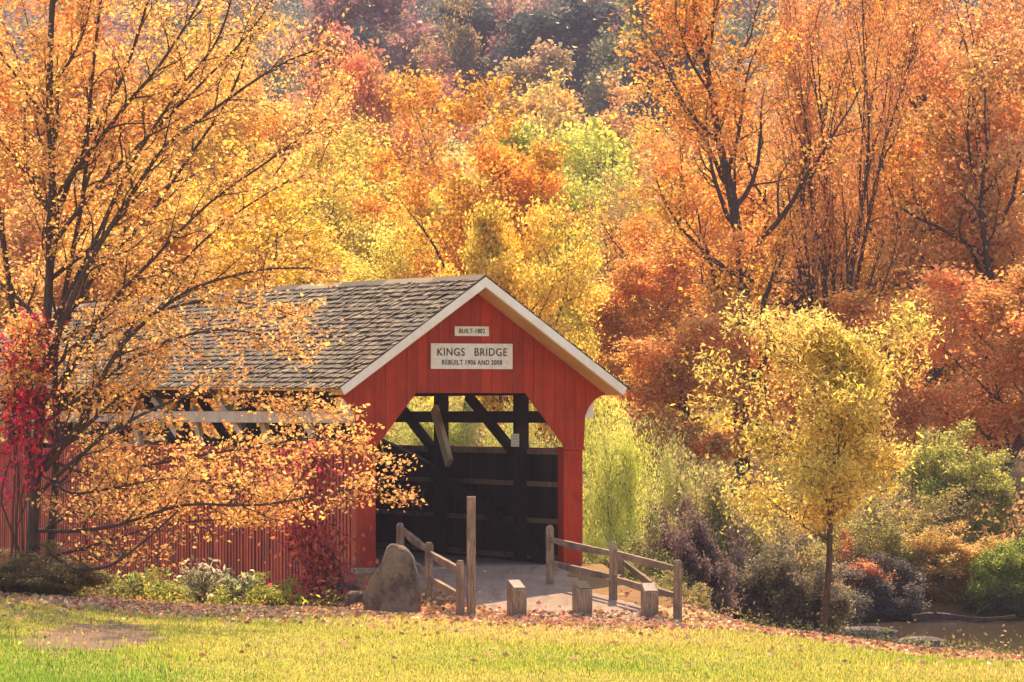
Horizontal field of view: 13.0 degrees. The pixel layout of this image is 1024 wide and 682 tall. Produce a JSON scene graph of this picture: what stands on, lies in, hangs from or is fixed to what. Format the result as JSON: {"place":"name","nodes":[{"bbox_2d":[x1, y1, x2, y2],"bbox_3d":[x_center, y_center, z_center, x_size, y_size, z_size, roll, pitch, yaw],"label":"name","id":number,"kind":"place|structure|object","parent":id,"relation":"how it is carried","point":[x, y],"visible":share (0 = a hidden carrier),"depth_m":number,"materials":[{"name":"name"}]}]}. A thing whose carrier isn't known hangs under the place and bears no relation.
{"place":"outdoors","nodes":[
{"label":"outdoors","id":0,"kind":"place"},
{"bbox_2d":[0,594,1023,681],"bbox_3d":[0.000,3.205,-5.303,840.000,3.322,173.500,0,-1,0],"label":"lawn","id":1,"kind":"structure","parent":0,"point":[101,636],"depth_m":68.12,"materials":[{"name":"green plant"}]},
{"bbox_2d":[0,539,120,596],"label":"shrub","id":2,"kind":"object","parent":1,"relation":"on","point":[31,578],"visible":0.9,"depth_m":79.67,"materials":[{"name":"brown plant"}]},
{"bbox_2d":[0,0,427,594],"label":"maple tree","id":3,"kind":"object","parent":1,"relation":"on","point":[102,388],"visible":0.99,"depth_m":81.33,"materials":[{"name":"orange plant"}]},
{"bbox_2d":[0,307,69,567],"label":"red creeper","id":4,"kind":"object","parent":3,"relation":"attached to","point":[13,442],"visible":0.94,"depth_m":81.28,"materials":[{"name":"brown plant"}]},
{"bbox_2d":[363,544,420,612],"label":"standing stone","id":5,"kind":"object","parent":1,"relation":"on","point":[393,585],"visible":0.66,"depth_m":80.36,"materials":[{"name":"grey stone"}]},
{"bbox_2d":[467,496,475,615],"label":"tall post","id":6,"kind":"object","parent":1,"relation":"on","point":[471,554],"visible":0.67,"depth_m":80.09,"materials":[{"name":"brown wood"}]},
{"bbox_2d":[0,0,1023,616],"bbox_3d":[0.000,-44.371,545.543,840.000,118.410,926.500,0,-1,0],"label":"ground","id":7,"kind":"structure","parent":0,"point":[598,586],"depth_m":142.32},
{"bbox_2d":[0,179,147,440],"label":"orange tree","id":8,"kind":"object","parent":7,"relation":"on","point":[26,239],"visible":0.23,"depth_m":137.51,"materials":[{"name":"brown plant"}]},
{"bbox_2d":[0,0,195,440],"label":"orange tree","id":9,"kind":"object","parent":7,"relation":"on","point":[6,88],"visible":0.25,"depth_m":150.97,"materials":[{"name":"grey plant"}]},
{"bbox_2d":[1,143,234,429],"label":"orange tree","id":10,"kind":"object","parent":7,"relation":"on","point":[182,243],"visible":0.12,"depth_m":138.29,"materials":[{"name":"brown plant"}]},
{"bbox_2d":[114,566,173,600],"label":"leafy weed","id":11,"kind":"object","parent":7,"relation":"on","point":[141,585],"visible":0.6,"depth_m":83.84,"materials":[{"name":"green plant"}]},
{"bbox_2d":[103,566,219,601],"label":"shrub","id":12,"kind":"object","parent":7,"relation":"on","point":[171,589],"visible":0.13,"depth_m":85.31,"materials":[{"name":"green plant"}]},
{"bbox_2d":[170,555,229,604],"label":"leafy weed","id":13,"kind":"object","parent":7,"relation":"on","point":[203,583],"visible":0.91,"depth_m":83.36,"materials":[{"name":"plant"}]},
{"bbox_2d":[56,0,374,277],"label":"orange tree","id":14,"kind":"object","parent":7,"relation":"on","point":[204,145],"visible":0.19,"depth_m":157.47,"materials":[{"name":"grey plant"}]},
{"bbox_2d":[95,49,338,269],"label":"orange tree","id":15,"kind":"object","parent":7,"relation":"on","point":[290,109],"visible":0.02,"depth_m":200.53,"materials":[{"name":"brown plant"}]},
{"bbox_2d":[214,568,266,604],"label":"leafy weed","id":16,"kind":"object","parent":7,"relation":"on","point":[244,585],"visible":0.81,"depth_m":83.10,"materials":[{"name":"green plant"}]},
{"bbox_2d":[182,571,316,605],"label":"shrub","id":17,"kind":"object","parent":7,"relation":"on","point":[270,594],"visible":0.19,"depth_m":84.40,"materials":[{"name":"green plant"}]},
{"bbox_2d":[159,158,362,432],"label":"orange tree","id":18,"kind":"object","parent":7,"relation":"on","point":[276,201],"visible":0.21,"depth_m":149.18,"materials":[{"name":"brown plant"}]},
{"bbox_2d":[181,16,392,286],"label":"orange tree","id":19,"kind":"object","parent":7,"relation":"on","point":[253,121],"visible":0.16,"depth_m":189.07,"materials":[{"name":"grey plant"}]},
{"bbox_2d":[210,122,403,287],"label":"yellow tree","id":20,"kind":"object","parent":7,"relation":"on","point":[339,202],"visible":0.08,"depth_m":189.61,"materials":[{"name":"brown plant"}]},
{"bbox_2d":[250,426,378,606],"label":"red creeper","id":21,"kind":"object","parent":7,"relation":"on","point":[316,555],"visible":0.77,"depth_m":84.15,"materials":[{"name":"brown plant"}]},
{"bbox_2d":[0,274,631,594],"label":"covered bridge","id":22,"kind":"structure","parent":7,"relation":"on","point":[524,493],"depth_m":91.94,"materials":[{"name":"red wood"}]},
{"bbox_2d":[454,326,488,335],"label":"name sign","id":23,"kind":"object","parent":22,"relation":"attached to","point":[471,330],"visible":1,"depth_m":87.97,"materials":[{"name":"paint"}]},
{"bbox_2d":[431,343,512,368],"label":"name sign","id":24,"kind":"object","parent":22,"relation":"attached to","point":[467,356],"visible":1,"depth_m":87.96,"materials":[{"name":"paint"}]},
{"bbox_2d":[261,203,389,423],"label":"yellow tree","id":25,"kind":"object","parent":7,"relation":"on","point":[360,275],"visible":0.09,"depth_m":159.89,"materials":[{"name":"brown plant"}]},
{"bbox_2d":[269,16,385,167],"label":"red tree","id":26,"kind":"object","parent":7,"relation":"on","point":[337,28],"visible":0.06,"depth_m":298.54,"materials":[{"name":"grey plant"}]},
{"bbox_2d":[317,579,359,601],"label":"rock","id":27,"kind":"object","parent":7,"relation":"on","point":[350,585],"visible":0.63,"depth_m":83.68,"materials":[{"name":"grey stone"}]},
{"bbox_2d":[302,20,396,111],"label":"tree","id":28,"kind":"object","parent":7,"relation":"on","point":[364,37],"visible":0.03,"depth_m":452.04,"materials":[{"name":"grey plant"}]},
{"bbox_2d":[281,28,425,265],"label":"red tree","id":29,"kind":"object","parent":7,"relation":"on","point":[361,63],"visible":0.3,"depth_m":239.97,"materials":[{"name":"brown plant"}]},
{"bbox_2d":[286,0,450,107],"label":"tree","id":30,"kind":"object","parent":7,"relation":"on","point":[371,14],"visible":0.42,"depth_m":470.22,"materials":[{"name":"grey plant"}]},
{"bbox_2d":[299,108,459,277],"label":"yellow tree","id":31,"kind":"object","parent":7,"relation":"on","point":[434,201],"visible":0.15,"depth_m":200.08,"materials":[{"name":"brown plant"}]},
{"bbox_2d":[326,210,447,281],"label":"yellow tree","id":32,"kind":"object","parent":7,"relation":"on","point":[393,260],"visible":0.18,"depth_m":164.10,"materials":[{"name":"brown plant"}]},
{"bbox_2d":[371,55,473,189],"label":"orange tree","id":33,"kind":"object","parent":7,"relation":"on","point":[441,134],"visible":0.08,"depth_m":328.80,"materials":[{"name":"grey plant"}]},
{"bbox_2d":[396,523,464,615],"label":"split rail fence","id":34,"kind":"object","parent":7,"relation":"on","point":[458,592],"visible":0.82,"depth_m":82.24,"materials":[{"name":"brown wood"}]},
{"bbox_2d":[380,0,485,118],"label":"tree","id":35,"kind":"object","parent":7,"relation":"on","point":[464,54],"visible":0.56,"depth_m":458.54,"materials":[{"name":"grey plant"}]},
{"bbox_2d":[385,396,491,446],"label":"willow tree","id":36,"kind":"object","parent":7,"relation":"on","point":[455,430],"visible":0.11,"depth_m":126.97,"materials":[{"name":"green plant"}]},
{"bbox_2d":[413,40,493,158],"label":"tree","id":37,"kind":"object","parent":7,"relation":"on","point":[442,76],"visible":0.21,"depth_m":441.88,"materials":[{"name":"brown plant"}]},
{"bbox_2d":[336,46,581,445],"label":"maple tree","id":38,"kind":"object","parent":7,"relation":"on","point":[508,172],"visible":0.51,"depth_m":145.86,"materials":[{"name":"orange plant"}]},
{"bbox_2d":[421,0,515,113],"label":"tree","id":39,"kind":"object","parent":7,"relation":"on","point":[481,23],"visible":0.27,"depth_m":466.17,"materials":[{"name":"grey plant"}]},
{"bbox_2d":[469,0,531,107],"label":"tree","id":40,"kind":"object","parent":7,"relation":"on","point":[504,12],"visible":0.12,"depth_m":462.07,"materials":[{"name":"grey plant"}]},
{"bbox_2d":[0,570,1023,666],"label":"fallen leaves","id":41,"kind":"object","parent":7,"relation":"on","point":[190,609],"visible":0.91,"depth_m":77.91,"materials":[{"name":"brown plant"}]},
{"bbox_2d":[0,0,1023,119],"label":"distant woods","id":42,"kind":"object","parent":7,"relation":"on","point":[421,14],"visible":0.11,"depth_m":571.03,"materials":[{"name":"brown plant"}]},
{"bbox_2d":[0,314,1023,565],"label":"undergrowth","id":43,"kind":"object","parent":7,"relation":"on","point":[428,400],"visible":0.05,"depth_m":130.64,"materials":[{"name":"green plant"}]},
{"bbox_2d":[0,69,1023,324],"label":"slope woods","id":44,"kind":"object","parent":7,"relation":"on","point":[464,151],"visible":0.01,"depth_m":405.31,"materials":[{"name":"orange plant"}]},
{"bbox_2d":[461,66,580,185],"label":"orange tree","id":45,"kind":"object","parent":7,"relation":"on","point":[557,118],"visible":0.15,"depth_m":341.16,"materials":[{"name":"grey plant"}]},
{"bbox_2d":[466,37,587,140],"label":"tree","id":46,"kind":"object","parent":7,"relation":"on","point":[535,70],"visible":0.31,"depth_m":431.45,"materials":[{"name":"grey plant"}]},
{"bbox_2d":[430,180,624,445],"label":"yellow tree","id":47,"kind":"object","parent":7,"relation":"on","point":[486,246],"visible":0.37,"depth_m":131.67,"materials":[{"name":"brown plant"}]},
{"bbox_2d":[476,399,602,527],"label":"willow tree","id":48,"kind":"object","parent":7,"relation":"on","point":[492,442],"visible":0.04,"depth_m":121.76,"materials":[{"name":"green plant"}]},
{"bbox_2d":[74,547,1023,654],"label":"bank weeds","id":49,"kind":"object","parent":7,"relation":"on","point":[126,595],"visible":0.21,"depth_m":82.75,"materials":[{"name":"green plant"}]},
{"bbox_2d":[480,0,635,112],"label":"tree","id":50,"kind":"object","parent":7,"relation":"on","point":[557,29],"visible":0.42,"depth_m":451.83,"materials":[{"name":"grey plant"}]},
{"bbox_2d":[444,107,671,325],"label":"lime tree","id":51,"kind":"object","parent":7,"relation":"on","point":[523,140],"visible":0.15,"depth_m":204.37,"materials":[{"name":"green plant"}]},
{"bbox_2d":[488,77,644,180],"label":"orange tree","id":52,"kind":"object","parent":7,"relation":"on","point":[527,101],"visible":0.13,"depth_m":349.70,"materials":[{"name":"grey plant"}]},
{"bbox_2d":[525,216,626,446],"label":"yellow tree","id":53,"kind":"object","parent":7,"relation":"on","point":[578,320],"visible":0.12,"depth_m":139.47,"materials":[{"name":"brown plant"}]},
{"bbox_2d":[570,0,632,65],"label":"tree","id":54,"kind":"object","parent":7,"relation":"on","point":[622,14],"visible":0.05,"depth_m":498.40,"materials":[{"name":"brown plant"}]},
{"bbox_2d":[574,24,646,149],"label":"tree","id":55,"kind":"object","parent":7,"relation":"on","point":[596,100],"visible":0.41,"depth_m":431.67,"materials":[{"name":"grey plant"}]},
{"bbox_2d":[546,525,682,618],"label":"split rail fence","id":56,"kind":"object","parent":7,"relation":"on","point":[613,553],"visible":0.93,"depth_m":82.46,"materials":[{"name":"brown wood"}]},
{"bbox_2d":[564,158,664,345],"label":"maple tree","id":57,"kind":"object","parent":7,"relation":"on","point":[618,212],"visible":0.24,"depth_m":179.71,"materials":[{"name":"orange plant"}]},
{"bbox_2d":[561,112,667,298],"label":"lime tree","id":58,"kind":"object","parent":7,"relation":"on","point":[594,123],"visible":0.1,"depth_m":249.13,"materials":[{"name":"yellow plant"}]},
{"bbox_2d":[583,346,666,568],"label":"willow tree","id":59,"kind":"object","parent":7,"relation":"on","point":[614,482],"visible":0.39,"depth_m":101.04,"materials":[{"name":"green plant"}]},
{"bbox_2d":[583,507,706,598],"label":"shrub","id":60,"kind":"object","parent":7,"relation":"on","point":[604,559],"visible":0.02,"depth_m":91.68,"materials":[{"name":"green plant"}]},
{"bbox_2d":[583,67,708,207],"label":"orange tree","id":61,"kind":"object","parent":7,"relation":"on","point":[610,82],"visible":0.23,"depth_m":328.15,"materials":[{"name":"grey plant"}]},
{"bbox_2d":[567,217,733,417],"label":"maple tree","id":62,"kind":"object","parent":7,"relation":"on","point":[625,317],"visible":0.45,"depth_m":148.56,"materials":[{"name":"brown plant"}]},
{"bbox_2d":[617,557,697,608],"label":"split rail fence","id":63,"kind":"object","parent":7,"relation":"on","point":[637,573],"visible":0.2,"depth_m":86.68,"materials":[{"name":"brown wood"}]},
{"bbox_2d":[619,415,704,545],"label":"willow tree","id":64,"kind":"object","parent":7,"relation":"on","point":[669,477],"visible":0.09,"depth_m":111.92,"materials":[{"name":"green plant"}]},
{"bbox_2d":[606,0,720,129],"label":"tree","id":65,"kind":"object","parent":7,"relation":"on","point":[636,13],"visible":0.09,"depth_m":457.36,"materials":[{"name":"brown plant"}]},
{"bbox_2d":[551,51,781,431],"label":"maple tree","id":66,"kind":"object","parent":7,"relation":"on","point":[634,228],"visible":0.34,"depth_m":158.01,"materials":[{"name":"orange plant"}]},
{"bbox_2d":[614,22,723,155],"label":"tree","id":67,"kind":"object","parent":7,"relation":"on","point":[625,79],"visible":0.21,"depth_m":430.40,"materials":[{"name":"grey plant"}]},
{"bbox_2d":[633,570,713,609],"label":"shrub","id":68,"kind":"object","parent":7,"relation":"on","point":[702,589],"visible":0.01,"depth_m":88.88,"materials":[{"name":"green plant"}]},
{"bbox_2d":[631,494,744,620],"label":"shrub","id":69,"kind":"object","parent":7,"relation":"on","point":[698,554],"visible":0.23,"depth_m":92.57,"materials":[{"name":"purple plant"}]},
{"bbox_2d":[601,278,775,495],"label":"maple tree","id":70,"kind":"object","parent":7,"relation":"on","point":[656,368],"visible":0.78,"depth_m":134.66,"materials":[{"name":"brown plant"}]},
{"bbox_2d":[622,446,779,580],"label":"shrub","id":71,"kind":"object","parent":7,"relation":"on","point":[708,506],"visible":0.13,"depth_m":103.42,"materials":[{"name":"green plant"}]},
{"bbox_2d":[601,0,904,495],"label":"maple tree","id":72,"kind":"object","parent":7,"relation":"on","point":[739,255],"visible":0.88,"depth_m":138.21,"materials":[{"name":"orange plant"}]},
{"bbox_2d":[716,517,798,627],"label":"shrub","id":73,"kind":"object","parent":7,"relation":"on","point":[739,558],"visible":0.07,"depth_m":94.98,"materials":[{"name":"grey plant"}]},
{"bbox_2d":[682,148,873,428],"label":"maple tree","id":74,"kind":"object","parent":7,"relation":"on","point":[757,200],"visible":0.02,"depth_m":161.79,"materials":[{"name":"brown plant"}]},
{"bbox_2d":[701,0,884,454],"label":"maple tree","id":75,"kind":"object","parent":7,"relation":"on","point":[796,302],"visible":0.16,"depth_m":152.13,"materials":[{"name":"orange plant"}]},
{"bbox_2d":[730,531,857,634],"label":"shrub","id":76,"kind":"object","parent":7,"relation":"on","point":[789,591],"visible":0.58,"depth_m":93.35,"materials":[{"name":"grey plant"}]},
{"bbox_2d":[737,452,856,628],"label":"shrub","id":77,"kind":"object","parent":7,"relation":"on","point":[809,558],"visible":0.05,"depth_m":107.27,"materials":[{"name":"green plant"}]},
{"bbox_2d":[670,281,953,631],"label":"yellow tree","id":78,"kind":"object","parent":7,"relation":"on","point":[845,365],"visible":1,"depth_m":85.68,"materials":[{"name":"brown plant"}]},
{"bbox_2d":[733,137,940,371],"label":"maple tree","id":79,"kind":"object","parent":7,"relation":"on","point":[787,296],"visible":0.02,"depth_m":157.44,"materials":[{"name":"orange plant"}]},
{"bbox_2d":[804,525,902,603],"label":"shrub","id":80,"kind":"object","parent":7,"relation":"on","point":[865,565],"visible":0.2,"depth_m":118.24,"materials":[{"name":"orange plant"}]},
{"bbox_2d":[754,0,954,482],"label":"maple tree","id":81,"kind":"object","parent":7,"relation":"on","point":[822,242],"visible":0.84,"depth_m":142.57,"materials":[{"name":"orange plant"}]},
{"bbox_2d":[832,561,882,623],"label":"shrub","id":82,"kind":"object","parent":7,"relation":"on","point":[860,614],"visible":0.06,"depth_m":116.56,"materials":[{"name":"grey plant"}]},
{"bbox_2d":[789,477,932,578],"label":"shrub","id":83,"kind":"object","parent":7,"relation":"on","point":[887,541],"visible":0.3,"depth_m":120.08,"materials":[{"name":"green plant"}]},
{"bbox_2d":[760,272,990,493],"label":"maple tree","id":84,"kind":"object","parent":7,"relation":"on","point":[852,307],"visible":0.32,"depth_m":138.19,"materials":[{"name":"brown plant"}]},
{"bbox_2d":[840,550,938,620],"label":"shrub","id":85,"kind":"object","parent":7,"relation":"on","point":[904,604],"visible":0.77,"depth_m":117.58,"materials":[{"name":"purple plant"}]},
{"bbox_2d":[772,0,1023,459],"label":"maple tree","id":86,"kind":"object","parent":7,"relation":"on","point":[907,155],"visible":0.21,"depth_m":148.69,"materials":[{"name":"orange plant"}]},
{"bbox_2d":[795,0,1023,465],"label":"maple tree","id":87,"kind":"object","parent":7,"relation":"on","point":[985,68],"visible":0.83,"depth_m":146.24,"materials":[{"name":"orange plant"}]},
{"bbox_2d":[842,468,1001,545],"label":"shrub","id":88,"kind":"object","parent":7,"relation":"on","point":[915,526],"visible":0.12,"depth_m":123.23,"materials":[{"name":"grey plant"}]},
{"bbox_2d":[833,109,1023,447],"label":"maple tree","id":89,"kind":"object","parent":7,"relation":"on","point":[945,373],"visible":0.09,"depth_m":154.66,"materials":[{"name":"orange plant"}]},
{"bbox_2d":[835,0,1023,435],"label":"maple tree","id":90,"kind":"object","parent":7,"relation":"on","point":[914,104],"visible":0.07,"depth_m":160.21,"materials":[{"name":"orange plant"}]},
{"bbox_2d":[874,253,1023,474],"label":"maple tree","id":91,"kind":"object","parent":7,"relation":"on","point":[998,308],"visible":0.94,"depth_m":132.60,"materials":[{"name":"brown plant"}]},
{"bbox_2d":[881,416,1018,546],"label":"shrub","id":92,"kind":"object","parent":7,"relation":"on","point":[944,464],"visible":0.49,"depth_m":125.09,"materials":[{"name":"green plant"}]},
{"bbox_2d":[901,520,1017,602],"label":"shrub","id":93,"kind":"object","parent":7,"relation":"on","point":[947,558],"visible":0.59,"depth_m":120.16,"materials":[{"name":"orange plant"}]},
{"bbox_2d":[955,583,1023,618],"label":"shrub","id":94,"kind":"object","parent":7,"relation":"on","point":[1000,606],"visible":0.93,"depth_m":118.51,"materials":[{"name":"grey plant"}]},
{"bbox_2d":[962,534,1023,618],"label":"shrub","id":95,"kind":"object","parent":7,"relation":"on","point":[1001,570],"visible":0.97,"depth_m":118.87,"materials":[{"name":"green plant"}]},
{"bbox_2d":[987,455,1023,544],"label":"shrub","id":96,"kind":"object","parent":7,"relation":"on","point":[1019,493],"visible":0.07,"depth_m":127.11,"materials":[{"name":"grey plant"}]},
{"bbox_2d":[418,565,669,623],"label":"path","id":97,"kind":"structure","parent":0,"point":[491,583],"depth_m":84.03,"materials":[{"name":"beige concrete"}]},
{"bbox_2d":[507,580,526,615],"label":"wooden bollard","id":98,"kind":"object","parent":97,"relation":"on","point":[516,597],"visible":0.67,"depth_m":80.14,"materials":[{"name":"brown wood"}]},
{"bbox_2d":[572,580,591,614],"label":"wooden bollard","id":99,"kind":"object","parent":97,"relation":"on","point":[581,596],"visible":0.67,"depth_m":80.33,"materials":[{"name":"brown wood"}]},
{"bbox_2d":[641,583,658,616],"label":"wooden bollard","id":100,"kind":"object","parent":97,"relation":"on","point":[649,599],"visible":0.67,"depth_m":80.02,"materials":[{"name":"brown wood"}]},
{"bbox_2d":[841,618,1023,654],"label":"creek water","id":101,"kind":"structure","parent":0,"point":[968,630],"depth_m":111.60,"materials":[{"name":"brown liquid"}]},
{"bbox_2d":[845,626,898,635],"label":"creek rock","id":102,"kind":"object","parent":101,"relation":"in","point":[879,633],"visible":0.27,"depth_m":109.49,"materials":[{"name":"grey stone"}]},
{"bbox_2d":[896,636,949,647],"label":"creek rock","id":103,"kind":"object","parent":101,"relation":"in","point":[900,640],"visible":0.34,"depth_m":104.03,"materials":[{"name":"grey stone"}]},
{"bbox_2d":[912,603,1016,621],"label":"fallen log","id":104,"kind":"object","parent":101,"relation":"on","point":[927,616],"visible":1,"depth_m":116.34,"materials":[{"name":"brown wood"}]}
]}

